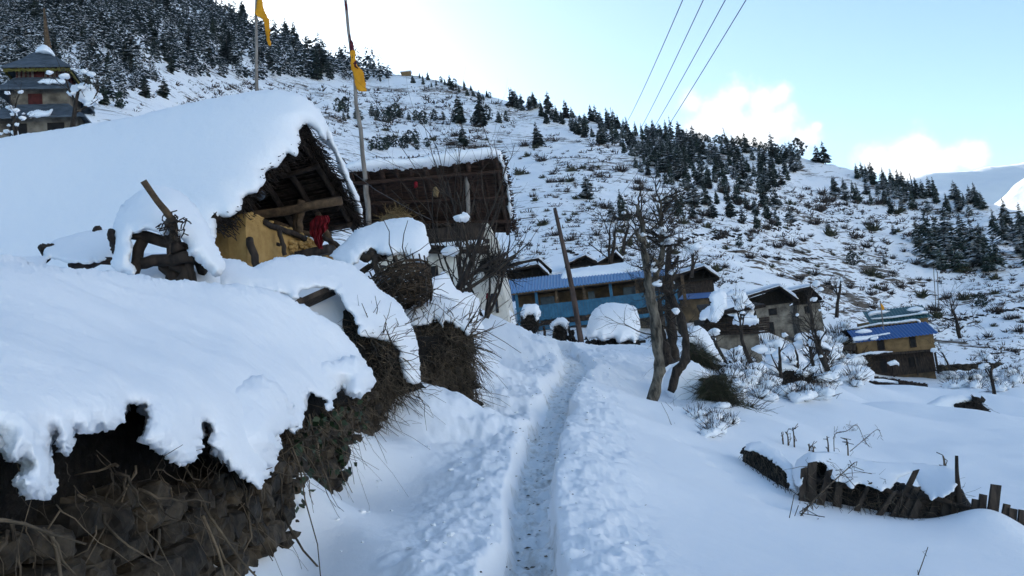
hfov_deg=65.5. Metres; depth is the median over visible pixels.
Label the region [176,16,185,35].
conifer tree
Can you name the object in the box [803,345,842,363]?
snowy bush
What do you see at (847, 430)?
dry stalk
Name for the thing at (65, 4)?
conifer tree
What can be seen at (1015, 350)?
shrub
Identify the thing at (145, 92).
conifer tree
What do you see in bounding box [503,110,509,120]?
pine tree
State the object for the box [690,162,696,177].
conifer tree
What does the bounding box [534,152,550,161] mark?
shrub
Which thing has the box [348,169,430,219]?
cable
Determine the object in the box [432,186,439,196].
corn bundle
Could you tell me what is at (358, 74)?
flagpole
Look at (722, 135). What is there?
pine tree
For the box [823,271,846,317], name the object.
bare tree
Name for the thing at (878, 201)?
shrub
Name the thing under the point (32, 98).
window
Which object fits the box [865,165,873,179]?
conifer tree
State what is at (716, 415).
snowy bush
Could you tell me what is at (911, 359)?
doorway
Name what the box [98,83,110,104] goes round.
conifer tree
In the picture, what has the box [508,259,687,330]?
balcony house
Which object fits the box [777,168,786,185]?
conifer tree
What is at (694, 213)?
conifer tree
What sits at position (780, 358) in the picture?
bare tree
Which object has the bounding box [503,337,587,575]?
path
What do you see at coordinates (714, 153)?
conifer tree
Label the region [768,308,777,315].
window
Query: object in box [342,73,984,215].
conifer growth
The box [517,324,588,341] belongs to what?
rail fence
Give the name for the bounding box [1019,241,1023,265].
conifer tree
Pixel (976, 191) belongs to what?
conifer tree
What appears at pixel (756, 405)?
snowy bush
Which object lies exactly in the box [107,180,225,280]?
timber rack
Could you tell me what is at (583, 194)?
conifer tree
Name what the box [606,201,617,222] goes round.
conifer tree
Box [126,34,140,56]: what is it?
conifer tree
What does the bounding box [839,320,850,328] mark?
snowy bush
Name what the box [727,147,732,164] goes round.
conifer tree
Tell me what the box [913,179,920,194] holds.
conifer tree
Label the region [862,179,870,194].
conifer tree
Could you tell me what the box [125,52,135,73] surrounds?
conifer tree
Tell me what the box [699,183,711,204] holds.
conifer tree
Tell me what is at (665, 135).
conifer tree
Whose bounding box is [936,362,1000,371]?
terrace wall
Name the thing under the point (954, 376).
snowy bush
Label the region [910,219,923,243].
conifer tree
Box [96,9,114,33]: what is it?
conifer tree
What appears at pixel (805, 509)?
dry stalk
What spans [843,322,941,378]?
blue roofed house
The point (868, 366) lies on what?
snowy bush
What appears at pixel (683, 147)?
conifer tree
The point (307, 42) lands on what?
conifer tree
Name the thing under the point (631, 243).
shrub
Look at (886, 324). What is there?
snow
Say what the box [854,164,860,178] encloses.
conifer tree
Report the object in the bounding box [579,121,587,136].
conifer tree
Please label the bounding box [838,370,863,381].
snowy bush
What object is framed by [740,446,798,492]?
earth bank
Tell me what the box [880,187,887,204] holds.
conifer tree
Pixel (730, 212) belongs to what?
conifer tree
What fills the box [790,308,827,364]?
bare tree
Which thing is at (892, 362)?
snow mound
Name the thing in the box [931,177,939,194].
conifer tree
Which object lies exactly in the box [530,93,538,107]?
conifer tree
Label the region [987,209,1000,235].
conifer tree
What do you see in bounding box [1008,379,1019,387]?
snowy bush
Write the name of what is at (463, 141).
conifer tree
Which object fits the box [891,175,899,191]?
conifer tree
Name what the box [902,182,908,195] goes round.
conifer tree
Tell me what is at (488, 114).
pine tree
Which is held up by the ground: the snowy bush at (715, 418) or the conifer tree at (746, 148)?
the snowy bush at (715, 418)
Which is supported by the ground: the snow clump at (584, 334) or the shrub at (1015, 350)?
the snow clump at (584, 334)
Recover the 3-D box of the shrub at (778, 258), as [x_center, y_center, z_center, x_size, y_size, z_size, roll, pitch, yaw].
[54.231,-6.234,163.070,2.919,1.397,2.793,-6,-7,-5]
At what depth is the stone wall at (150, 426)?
4.03 m
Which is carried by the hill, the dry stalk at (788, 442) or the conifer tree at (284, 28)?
the conifer tree at (284, 28)
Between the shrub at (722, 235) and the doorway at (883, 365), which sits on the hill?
the shrub at (722, 235)
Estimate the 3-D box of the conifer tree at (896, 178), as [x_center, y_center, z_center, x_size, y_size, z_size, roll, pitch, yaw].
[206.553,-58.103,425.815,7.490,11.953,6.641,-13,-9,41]
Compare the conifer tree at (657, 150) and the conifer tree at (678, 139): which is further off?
the conifer tree at (678, 139)
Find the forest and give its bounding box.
[0,0,392,115]
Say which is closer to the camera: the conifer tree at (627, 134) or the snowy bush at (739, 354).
the snowy bush at (739, 354)
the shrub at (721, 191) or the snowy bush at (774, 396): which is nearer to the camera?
the snowy bush at (774, 396)
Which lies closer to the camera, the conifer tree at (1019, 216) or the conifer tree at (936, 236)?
the conifer tree at (936, 236)
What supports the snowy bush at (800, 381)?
on the ground
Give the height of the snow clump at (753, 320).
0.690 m
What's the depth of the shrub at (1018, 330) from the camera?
156.37 m
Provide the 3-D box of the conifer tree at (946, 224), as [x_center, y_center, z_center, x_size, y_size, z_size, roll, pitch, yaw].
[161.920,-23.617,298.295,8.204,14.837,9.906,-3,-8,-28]
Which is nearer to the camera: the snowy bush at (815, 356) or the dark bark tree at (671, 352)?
the dark bark tree at (671, 352)
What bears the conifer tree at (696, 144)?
on the hill
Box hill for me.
[0,0,1023,363]
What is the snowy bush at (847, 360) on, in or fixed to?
on the ground
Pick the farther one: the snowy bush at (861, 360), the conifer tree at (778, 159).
the conifer tree at (778, 159)
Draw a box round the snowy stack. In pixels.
[585,303,645,344]
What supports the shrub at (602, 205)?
on the hill
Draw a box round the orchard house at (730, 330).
[694,300,769,362]
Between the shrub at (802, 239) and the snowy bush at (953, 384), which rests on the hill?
the shrub at (802, 239)
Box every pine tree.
[111,90,128,108]
[332,98,345,112]
[341,96,351,112]
[367,141,374,150]
[369,136,379,149]
[376,137,387,149]
[379,109,390,121]
[382,137,391,149]
[385,109,397,120]
[388,135,399,146]
[389,102,400,115]
[395,109,404,117]
[400,135,409,148]
[402,130,415,142]
[410,130,420,142]
[412,109,418,120]
[413,140,420,149]
[416,110,428,123]
[423,137,430,146]
[430,109,437,120]
[452,78,457,86]
[484,105,492,120]
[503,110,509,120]
[714,135,720,142]
[720,134,727,143]
[735,236,743,245]
[751,143,759,151]
[787,137,807,155]
[845,251,859,265]
[972,292,987,306]
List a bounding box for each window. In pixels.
[28,93,42,103]
[431,266,438,275]
[495,293,498,312]
[588,291,595,312]
[623,286,637,308]
[766,322,774,333]
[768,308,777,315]
[877,339,885,350]
[909,336,916,347]
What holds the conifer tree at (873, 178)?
on the hill
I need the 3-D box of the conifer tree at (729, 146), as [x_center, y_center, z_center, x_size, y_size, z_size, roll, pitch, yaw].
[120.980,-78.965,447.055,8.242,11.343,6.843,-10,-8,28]
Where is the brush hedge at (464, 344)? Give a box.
[405,259,520,407]
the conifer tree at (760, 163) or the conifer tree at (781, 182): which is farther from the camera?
the conifer tree at (760, 163)
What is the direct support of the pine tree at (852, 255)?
on the hill
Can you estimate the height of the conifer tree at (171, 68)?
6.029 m
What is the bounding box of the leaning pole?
[553,208,583,341]
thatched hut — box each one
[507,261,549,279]
[509,255,551,273]
[569,252,596,268]
[596,250,623,264]
[673,263,719,303]
[746,283,798,342]
[787,284,825,341]
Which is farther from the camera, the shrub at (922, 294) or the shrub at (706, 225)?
the shrub at (922, 294)
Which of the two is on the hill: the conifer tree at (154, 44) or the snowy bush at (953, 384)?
the conifer tree at (154, 44)
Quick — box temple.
[0,8,94,137]
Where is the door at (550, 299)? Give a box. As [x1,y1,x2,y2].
[540,296,555,320]
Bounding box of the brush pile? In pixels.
[220,254,445,435]
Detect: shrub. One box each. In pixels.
[329,217,472,332]
[429,135,437,140]
[449,130,459,136]
[471,244,526,298]
[513,166,530,174]
[516,139,532,146]
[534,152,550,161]
[535,218,548,225]
[546,177,558,182]
[547,229,557,235]
[563,165,580,171]
[565,232,578,240]
[590,228,601,235]
[595,171,606,177]
[597,199,614,208]
[610,247,629,255]
[612,162,634,172]
[622,236,633,244]
[629,182,648,190]
[632,175,645,184]
[674,215,690,224]
[691,215,704,223]
[697,208,710,215]
[700,222,712,227]
[710,227,728,237]
[711,262,726,271]
[716,183,732,193]
[719,261,729,267]
[730,196,744,204]
[743,250,759,258]
[745,231,756,236]
[761,220,775,229]
[769,240,787,247]
[772,255,782,260]
[781,238,798,246]
[784,198,793,204]
[793,273,804,279]
[798,235,810,241]
[805,269,823,275]
[809,217,822,224]
[810,202,831,212]
[813,193,832,202]
[816,187,827,194]
[823,226,837,236]
[845,282,857,288]
[848,232,859,238]
[861,219,874,225]
[861,240,874,247]
[862,265,881,276]
[863,221,886,230]
[865,289,876,295]
[867,300,878,308]
[872,281,891,291]
[874,196,885,203]
[892,282,905,287]
[893,207,905,213]
[907,258,922,264]
[913,288,932,298]
[928,302,945,311]
[930,309,945,318]
[942,291,952,298]
[951,263,973,272]
[956,291,972,300]
[981,331,994,337]
[987,274,1001,279]
[987,303,1008,312]
[989,289,1001,294]
[999,313,1016,319]
[1005,323,1023,332]
[1009,346,1023,352]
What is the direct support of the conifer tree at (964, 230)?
on the hill
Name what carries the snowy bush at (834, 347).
on the ground
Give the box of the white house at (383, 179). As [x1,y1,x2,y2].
[342,145,517,322]
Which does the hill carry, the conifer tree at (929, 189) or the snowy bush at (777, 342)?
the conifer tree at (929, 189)
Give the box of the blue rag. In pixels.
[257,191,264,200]
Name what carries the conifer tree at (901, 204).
on the hill
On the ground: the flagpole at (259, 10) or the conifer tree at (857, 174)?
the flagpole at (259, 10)
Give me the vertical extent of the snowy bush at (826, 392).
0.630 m
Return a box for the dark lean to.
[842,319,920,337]
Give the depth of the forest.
254.94 m
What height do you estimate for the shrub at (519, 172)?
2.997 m
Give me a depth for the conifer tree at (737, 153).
414.63 m
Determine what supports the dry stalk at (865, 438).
on the ground
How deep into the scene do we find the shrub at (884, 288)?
179.85 m
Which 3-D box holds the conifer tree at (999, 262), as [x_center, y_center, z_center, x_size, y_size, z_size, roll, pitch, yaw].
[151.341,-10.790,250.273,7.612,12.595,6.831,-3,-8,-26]
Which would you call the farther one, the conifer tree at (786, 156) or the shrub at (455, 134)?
the conifer tree at (786, 156)
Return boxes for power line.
[601,0,745,212]
[608,0,725,183]
[609,0,682,141]
[619,0,703,157]
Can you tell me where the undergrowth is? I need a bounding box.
[133,79,1023,371]
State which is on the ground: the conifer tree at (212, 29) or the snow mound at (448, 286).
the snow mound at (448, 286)
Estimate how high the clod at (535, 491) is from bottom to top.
3.829 m
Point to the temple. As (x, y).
(50, 106)
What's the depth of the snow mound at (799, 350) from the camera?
42.29 m
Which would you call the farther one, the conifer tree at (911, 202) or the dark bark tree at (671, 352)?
the conifer tree at (911, 202)
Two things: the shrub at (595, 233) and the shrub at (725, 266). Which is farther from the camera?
the shrub at (595, 233)
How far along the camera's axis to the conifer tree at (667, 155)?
303.42 m
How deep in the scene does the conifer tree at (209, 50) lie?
316.27 m
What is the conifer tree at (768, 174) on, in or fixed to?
on the hill
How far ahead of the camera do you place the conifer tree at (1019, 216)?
321.84 m
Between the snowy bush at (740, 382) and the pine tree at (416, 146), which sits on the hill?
the pine tree at (416, 146)
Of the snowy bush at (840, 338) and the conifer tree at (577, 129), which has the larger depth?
the conifer tree at (577, 129)
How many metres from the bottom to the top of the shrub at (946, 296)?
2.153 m
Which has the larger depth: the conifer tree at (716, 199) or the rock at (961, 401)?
the conifer tree at (716, 199)
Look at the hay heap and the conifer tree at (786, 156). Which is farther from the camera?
the conifer tree at (786, 156)
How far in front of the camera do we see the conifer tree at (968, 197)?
378.56 m
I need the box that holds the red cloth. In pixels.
[309,215,329,248]
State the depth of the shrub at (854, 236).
273.62 m
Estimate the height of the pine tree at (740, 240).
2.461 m
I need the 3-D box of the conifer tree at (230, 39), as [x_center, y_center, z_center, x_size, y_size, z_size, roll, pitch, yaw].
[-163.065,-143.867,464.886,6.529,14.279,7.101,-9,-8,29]
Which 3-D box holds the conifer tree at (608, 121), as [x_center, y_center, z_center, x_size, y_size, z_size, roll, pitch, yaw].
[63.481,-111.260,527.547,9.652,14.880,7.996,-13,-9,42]
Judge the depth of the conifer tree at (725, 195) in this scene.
238.12 m
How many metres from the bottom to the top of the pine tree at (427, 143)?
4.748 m
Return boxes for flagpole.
[254,0,270,90]
[344,0,367,179]
[880,301,883,328]
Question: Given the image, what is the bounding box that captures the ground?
[214,241,1023,575]
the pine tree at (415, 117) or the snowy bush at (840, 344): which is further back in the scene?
the pine tree at (415, 117)
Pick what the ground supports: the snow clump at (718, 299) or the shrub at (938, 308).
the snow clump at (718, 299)
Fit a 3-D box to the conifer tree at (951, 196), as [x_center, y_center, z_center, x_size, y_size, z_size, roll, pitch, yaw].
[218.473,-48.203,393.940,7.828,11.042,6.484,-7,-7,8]
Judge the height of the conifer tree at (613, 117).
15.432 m
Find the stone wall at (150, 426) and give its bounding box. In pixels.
[0,254,490,575]
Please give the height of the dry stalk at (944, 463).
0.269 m
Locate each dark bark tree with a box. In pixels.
[589,216,724,369]
[627,225,709,392]
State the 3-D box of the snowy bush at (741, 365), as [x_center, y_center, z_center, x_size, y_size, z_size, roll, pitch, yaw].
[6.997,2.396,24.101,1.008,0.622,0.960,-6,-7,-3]
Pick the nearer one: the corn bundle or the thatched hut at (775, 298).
the corn bundle
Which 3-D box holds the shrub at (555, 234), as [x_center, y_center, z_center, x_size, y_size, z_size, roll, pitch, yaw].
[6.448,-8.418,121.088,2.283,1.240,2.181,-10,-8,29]
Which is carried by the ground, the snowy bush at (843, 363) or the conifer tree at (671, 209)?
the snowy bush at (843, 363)
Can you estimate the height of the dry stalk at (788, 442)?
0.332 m
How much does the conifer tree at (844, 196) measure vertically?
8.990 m
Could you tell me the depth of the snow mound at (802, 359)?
39.02 m
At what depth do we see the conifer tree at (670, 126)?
540.80 m
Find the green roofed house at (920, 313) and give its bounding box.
[857,305,930,340]
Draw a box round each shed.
[12,226,112,268]
[678,292,710,322]
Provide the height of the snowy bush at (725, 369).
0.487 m
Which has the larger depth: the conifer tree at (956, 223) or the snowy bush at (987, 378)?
the conifer tree at (956, 223)
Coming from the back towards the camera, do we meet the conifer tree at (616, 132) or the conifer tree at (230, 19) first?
the conifer tree at (230, 19)
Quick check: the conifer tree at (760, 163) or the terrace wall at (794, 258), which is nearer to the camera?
the terrace wall at (794, 258)
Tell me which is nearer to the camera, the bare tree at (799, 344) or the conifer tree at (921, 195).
the bare tree at (799, 344)
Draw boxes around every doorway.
[879,359,887,372]
[908,357,918,366]
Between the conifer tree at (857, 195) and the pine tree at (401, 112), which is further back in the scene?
the pine tree at (401, 112)
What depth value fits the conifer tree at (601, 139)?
375.90 m
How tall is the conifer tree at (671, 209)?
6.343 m
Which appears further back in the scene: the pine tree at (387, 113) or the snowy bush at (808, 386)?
the pine tree at (387, 113)
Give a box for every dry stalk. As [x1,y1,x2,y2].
[785,428,791,445]
[789,424,797,446]
[791,460,871,518]
[826,436,828,451]
[833,423,869,451]
[840,437,853,455]
[850,425,882,455]
[917,547,927,574]
[936,452,947,465]
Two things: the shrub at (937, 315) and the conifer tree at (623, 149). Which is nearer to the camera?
the shrub at (937, 315)
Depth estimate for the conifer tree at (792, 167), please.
436.52 m
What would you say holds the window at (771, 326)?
in the thatched hut at (775, 298)
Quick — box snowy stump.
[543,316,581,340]
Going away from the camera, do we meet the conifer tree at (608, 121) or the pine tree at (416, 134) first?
the pine tree at (416, 134)
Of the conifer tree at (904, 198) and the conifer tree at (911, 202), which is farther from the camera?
the conifer tree at (904, 198)
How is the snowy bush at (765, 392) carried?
on the ground
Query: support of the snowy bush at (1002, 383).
on the ground
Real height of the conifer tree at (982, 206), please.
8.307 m
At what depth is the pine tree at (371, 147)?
274.26 m
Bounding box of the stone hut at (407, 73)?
[400,70,411,75]
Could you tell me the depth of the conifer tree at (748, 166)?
379.83 m
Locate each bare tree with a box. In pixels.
[0,73,40,135]
[35,40,108,126]
[328,48,520,291]
[410,125,554,292]
[428,156,525,318]
[571,195,635,264]
[617,211,644,253]
[679,235,710,277]
[702,311,727,362]
[719,277,761,363]
[721,340,767,364]
[764,332,792,378]
[780,292,830,370]
[782,330,822,370]
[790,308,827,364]
[804,270,823,324]
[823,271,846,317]
[923,332,950,368]
[929,278,986,338]
[969,345,995,393]
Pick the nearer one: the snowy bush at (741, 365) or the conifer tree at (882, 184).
the snowy bush at (741, 365)
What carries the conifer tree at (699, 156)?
on the hill
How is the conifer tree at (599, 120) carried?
on the hill
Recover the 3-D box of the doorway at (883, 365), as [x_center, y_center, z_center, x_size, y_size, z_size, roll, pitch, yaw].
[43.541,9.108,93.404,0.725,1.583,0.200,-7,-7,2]
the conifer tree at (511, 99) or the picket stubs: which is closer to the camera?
the picket stubs
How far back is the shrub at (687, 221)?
165.77 m
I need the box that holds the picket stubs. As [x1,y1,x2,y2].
[968,484,1023,525]
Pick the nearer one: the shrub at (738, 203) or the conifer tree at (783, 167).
the shrub at (738, 203)
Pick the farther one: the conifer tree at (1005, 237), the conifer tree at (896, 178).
the conifer tree at (896, 178)
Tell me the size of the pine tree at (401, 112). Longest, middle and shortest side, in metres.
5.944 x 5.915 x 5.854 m
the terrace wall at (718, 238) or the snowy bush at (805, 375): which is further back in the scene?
the terrace wall at (718, 238)
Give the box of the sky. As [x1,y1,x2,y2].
[213,0,1023,181]
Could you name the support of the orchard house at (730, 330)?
on the ground
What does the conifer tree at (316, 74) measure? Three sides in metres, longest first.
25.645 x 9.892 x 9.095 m
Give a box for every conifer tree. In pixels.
[5,53,17,79]
[14,35,24,55]
[28,0,39,20]
[47,0,74,12]
[51,35,60,55]
[55,14,62,26]
[78,0,87,6]
[80,22,87,42]
[85,42,95,57]
[89,52,105,75]
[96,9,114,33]
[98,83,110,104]
[104,29,120,49]
[104,49,113,72]
[104,67,110,84]
[119,37,138,67]
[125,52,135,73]
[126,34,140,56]
[134,4,146,23]
[138,77,151,98]
[143,14,160,43]
[149,37,159,55]
[155,0,172,13]
[156,76,170,99]
[161,37,166,56]
[163,45,177,62]
[166,54,176,73]
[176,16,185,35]
[184,29,196,53]
[206,39,213,65]
[209,16,219,39]
[217,17,230,44]
[217,34,240,64]
[226,9,235,29]
[229,30,235,46]
[235,10,253,36]
[239,0,251,28]
[258,45,265,62]
[264,51,274,70]
[281,18,290,42]
[290,21,301,45]
[293,47,299,59]
[300,52,311,74]
[302,33,314,59]
[310,47,323,80]
[312,41,333,72]
[325,60,334,77]
[335,47,345,60]
[453,92,466,123]
[456,123,468,146]
[472,93,487,127]
[504,89,517,107]
[525,98,533,110]
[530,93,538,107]
[532,122,546,145]
[538,101,544,116]
[543,93,553,107]
[543,107,550,123]
[544,100,550,113]
[552,105,559,122]
[559,112,565,124]
[561,100,570,117]
[569,116,576,131]
[573,116,581,134]
[577,176,594,199]
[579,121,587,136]
[582,116,589,132]
[587,104,595,121]
[591,104,598,121]
[596,112,605,127]
[596,125,607,144]
[604,109,614,128]
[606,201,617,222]
[608,125,618,145]
[611,109,616,126]
[614,122,619,138]
[616,114,620,129]
[616,189,629,220]
[621,137,627,152]
[623,126,636,142]
[624,119,630,133]
[626,136,631,149]
[631,133,636,146]
[639,123,645,139]
[639,146,646,157]
[644,130,653,145]
[644,160,652,174]
[645,126,657,140]
[645,149,654,166]
[650,120,659,134]
[651,138,659,158]
[657,149,671,171]
[658,130,665,141]
[662,125,667,142]
[662,189,674,212]
[663,148,673,166]
[666,157,671,175]
[668,116,674,136]
[671,158,682,180]
[672,190,684,215]
[673,145,679,160]
[674,121,685,137]
[674,130,683,145]
[674,130,686,147]
[675,149,687,165]
[675,154,689,177]
[680,141,688,160]
[680,163,692,182]
[681,139,689,154]
[682,149,687,164]
[684,129,690,145]
[685,181,702,207]
[687,136,696,155]
[687,155,693,167]
[688,126,699,140]
[688,201,697,218]
[689,145,697,163]
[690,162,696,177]
[692,168,698,183]
[693,132,701,146]
[694,136,698,152]
[696,135,709,158]
[696,163,709,188]
[697,149,705,164]
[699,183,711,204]
[706,140,721,158]
[707,171,712,187]
[707,197,719,218]
[711,156,721,179]
[712,147,721,160]
[713,189,719,204]
[717,154,724,166]
[717,177,725,190]
[720,161,728,184]
[721,139,732,155]
[723,183,731,200]
[724,191,737,217]
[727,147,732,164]
[729,165,737,178]
[730,139,743,160]
[732,154,738,170]
[732,181,743,201]
[735,169,745,188]
[736,207,746,223]
[738,156,747,179]
[740,133,752,152]
[743,193,748,208]
[744,157,750,172]
[750,197,759,215]
[753,212,760,229]
[755,166,762,184]
[757,153,763,172]
[757,180,772,206]
[759,169,772,191]
[761,146,770,163]
[761,199,771,218]
[763,162,775,185]
[766,134,779,157]
[767,162,771,173]
[769,154,775,167]
[770,167,779,188]
[770,188,782,208]
[771,160,777,177]
[772,209,781,225]
[774,147,781,164]
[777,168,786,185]
[781,159,789,174]
[782,143,794,163]
[784,205,797,224]
[787,143,794,158]
[788,155,798,172]
[810,146,821,162]
[819,141,832,163]
[829,178,841,195]
[839,183,850,199]
[852,183,863,203]
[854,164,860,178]
[858,163,865,176]
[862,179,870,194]
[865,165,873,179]
[870,168,878,184]
[877,175,886,188]
[880,167,884,180]
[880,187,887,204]
[881,254,887,264]
[887,169,894,185]
[887,194,894,214]
[889,225,896,234]
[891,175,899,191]
[894,168,900,185]
[898,172,908,189]
[898,197,907,211]
[899,187,908,202]
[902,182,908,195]
[905,190,918,208]
[910,183,918,197]
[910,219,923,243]
[911,230,925,256]
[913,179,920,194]
[917,179,928,198]
[919,207,939,242]
[919,226,945,266]
[924,176,932,196]
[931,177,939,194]
[931,186,940,203]
[931,215,941,238]
[932,226,941,247]
[933,242,952,269]
[937,225,958,256]
[938,206,956,240]
[941,194,952,213]
[946,180,962,199]
[948,224,960,248]
[949,238,970,270]
[953,193,963,212]
[955,213,966,237]
[956,229,971,255]
[957,220,968,243]
[962,219,985,252]
[963,186,973,203]
[963,238,980,267]
[971,183,979,202]
[972,187,979,206]
[975,223,992,251]
[975,242,984,265]
[978,193,988,209]
[979,241,995,272]
[984,234,1007,270]
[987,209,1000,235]
[993,219,1014,244]
[997,197,1012,224]
[999,213,1008,231]
[1007,217,1015,240]
[1010,229,1023,254]
[1012,221,1023,244]
[1014,202,1023,229]
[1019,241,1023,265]
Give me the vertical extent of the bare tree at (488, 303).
4.871 m
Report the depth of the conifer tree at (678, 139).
426.15 m
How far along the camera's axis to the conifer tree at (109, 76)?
125.24 m
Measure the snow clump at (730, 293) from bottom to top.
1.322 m
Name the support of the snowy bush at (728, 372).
on the ground
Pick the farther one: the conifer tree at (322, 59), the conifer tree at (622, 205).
the conifer tree at (322, 59)
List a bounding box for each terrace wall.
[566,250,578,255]
[684,229,721,240]
[710,214,900,239]
[761,255,823,260]
[934,307,1023,320]
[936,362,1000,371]
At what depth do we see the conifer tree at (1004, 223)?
319.46 m
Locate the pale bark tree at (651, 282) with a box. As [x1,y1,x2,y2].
[610,162,705,401]
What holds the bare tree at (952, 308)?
on the hill
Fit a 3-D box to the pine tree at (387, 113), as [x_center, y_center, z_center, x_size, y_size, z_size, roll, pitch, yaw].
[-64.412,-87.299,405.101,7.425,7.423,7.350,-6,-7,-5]
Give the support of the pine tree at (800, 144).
on the hill
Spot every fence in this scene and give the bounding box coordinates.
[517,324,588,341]
[744,441,978,520]
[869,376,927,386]
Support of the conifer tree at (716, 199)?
on the hill
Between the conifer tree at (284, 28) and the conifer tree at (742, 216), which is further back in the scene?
the conifer tree at (284, 28)
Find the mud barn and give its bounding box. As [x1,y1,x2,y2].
[0,89,374,271]
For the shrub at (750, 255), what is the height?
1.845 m
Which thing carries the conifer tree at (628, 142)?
on the hill
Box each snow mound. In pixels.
[123,253,220,283]
[420,271,483,341]
[725,361,741,367]
[726,348,744,354]
[765,348,807,364]
[784,343,808,353]
[830,364,870,381]
[861,367,874,380]
[887,360,898,365]
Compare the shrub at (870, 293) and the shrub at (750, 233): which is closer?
the shrub at (870, 293)
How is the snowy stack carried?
on the ground
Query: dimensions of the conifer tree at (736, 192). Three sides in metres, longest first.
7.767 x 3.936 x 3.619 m
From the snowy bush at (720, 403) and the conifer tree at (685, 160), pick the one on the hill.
the conifer tree at (685, 160)
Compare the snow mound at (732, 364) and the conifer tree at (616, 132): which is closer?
the snow mound at (732, 364)
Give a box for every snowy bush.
[509,299,524,325]
[518,304,547,333]
[663,354,774,414]
[678,325,735,372]
[683,402,716,418]
[690,412,711,423]
[696,413,732,434]
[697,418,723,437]
[705,412,723,423]
[707,406,729,418]
[711,395,738,408]
[714,363,733,373]
[716,360,751,381]
[721,411,739,423]
[724,348,755,363]
[727,372,749,388]
[732,359,756,370]
[735,386,747,394]
[737,390,781,411]
[741,359,770,377]
[742,367,763,385]
[747,382,780,397]
[749,363,767,373]
[756,374,779,388]
[759,329,787,348]
[759,369,782,380]
[760,386,781,401]
[766,356,841,387]
[770,370,784,385]
[775,379,793,390]
[777,376,808,395]
[782,380,820,403]
[791,376,806,385]
[792,364,812,380]
[802,380,818,388]
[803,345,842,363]
[806,379,840,399]
[808,353,838,370]
[811,362,840,382]
[813,343,840,362]
[825,323,852,343]
[826,324,841,332]
[826,340,840,350]
[829,328,849,343]
[830,344,854,359]
[830,377,845,385]
[832,334,850,351]
[832,358,849,365]
[835,354,852,364]
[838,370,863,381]
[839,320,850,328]
[843,365,873,381]
[844,341,880,365]
[848,361,862,367]
[848,374,863,386]
[861,360,883,372]
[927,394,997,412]
[935,359,960,374]
[936,372,952,379]
[938,374,968,388]
[949,373,960,378]
[955,369,982,379]
[967,375,988,388]
[969,369,993,376]
[982,374,1003,380]
[983,380,1007,391]
[994,377,1012,385]
[995,368,1015,378]
[1004,366,1018,373]
[1004,368,1023,383]
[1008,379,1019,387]
[1013,364,1023,371]
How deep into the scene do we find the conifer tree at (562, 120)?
519.39 m
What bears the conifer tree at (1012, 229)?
on the hill
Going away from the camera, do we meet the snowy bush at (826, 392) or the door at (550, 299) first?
the snowy bush at (826, 392)
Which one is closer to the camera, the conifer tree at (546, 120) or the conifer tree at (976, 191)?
the conifer tree at (976, 191)
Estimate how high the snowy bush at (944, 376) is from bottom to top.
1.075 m
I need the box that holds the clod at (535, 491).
[407,337,646,572]
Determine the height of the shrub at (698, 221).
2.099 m
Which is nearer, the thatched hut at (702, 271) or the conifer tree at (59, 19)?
the thatched hut at (702, 271)
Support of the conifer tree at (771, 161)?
on the hill
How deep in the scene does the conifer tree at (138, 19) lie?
266.34 m
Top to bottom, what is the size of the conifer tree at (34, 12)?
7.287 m
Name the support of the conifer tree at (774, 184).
on the hill
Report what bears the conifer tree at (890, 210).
on the hill
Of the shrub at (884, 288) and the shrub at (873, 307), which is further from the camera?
the shrub at (884, 288)
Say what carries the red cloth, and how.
hanging from the mud barn
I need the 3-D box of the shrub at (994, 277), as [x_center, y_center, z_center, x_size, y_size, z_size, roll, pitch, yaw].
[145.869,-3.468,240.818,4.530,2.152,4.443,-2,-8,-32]
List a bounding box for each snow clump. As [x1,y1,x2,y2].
[66,82,101,105]
[574,330,585,339]
[708,289,726,322]
[726,290,754,308]
[732,315,758,326]
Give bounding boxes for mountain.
[905,162,1023,203]
[995,179,1023,212]
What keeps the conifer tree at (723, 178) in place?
on the hill
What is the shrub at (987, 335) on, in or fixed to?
on the hill
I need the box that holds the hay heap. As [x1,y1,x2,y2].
[372,200,423,221]
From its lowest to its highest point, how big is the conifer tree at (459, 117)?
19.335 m
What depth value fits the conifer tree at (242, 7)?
680.68 m
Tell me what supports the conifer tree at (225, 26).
on the hill
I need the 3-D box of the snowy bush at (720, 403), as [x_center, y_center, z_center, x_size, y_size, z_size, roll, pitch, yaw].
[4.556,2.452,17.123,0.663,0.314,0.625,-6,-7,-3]
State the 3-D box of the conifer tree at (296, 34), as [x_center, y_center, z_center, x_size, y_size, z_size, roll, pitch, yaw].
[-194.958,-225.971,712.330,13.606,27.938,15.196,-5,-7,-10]
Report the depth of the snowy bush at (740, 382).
21.72 m
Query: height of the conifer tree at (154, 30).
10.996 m
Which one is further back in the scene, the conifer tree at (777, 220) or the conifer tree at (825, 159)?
the conifer tree at (825, 159)

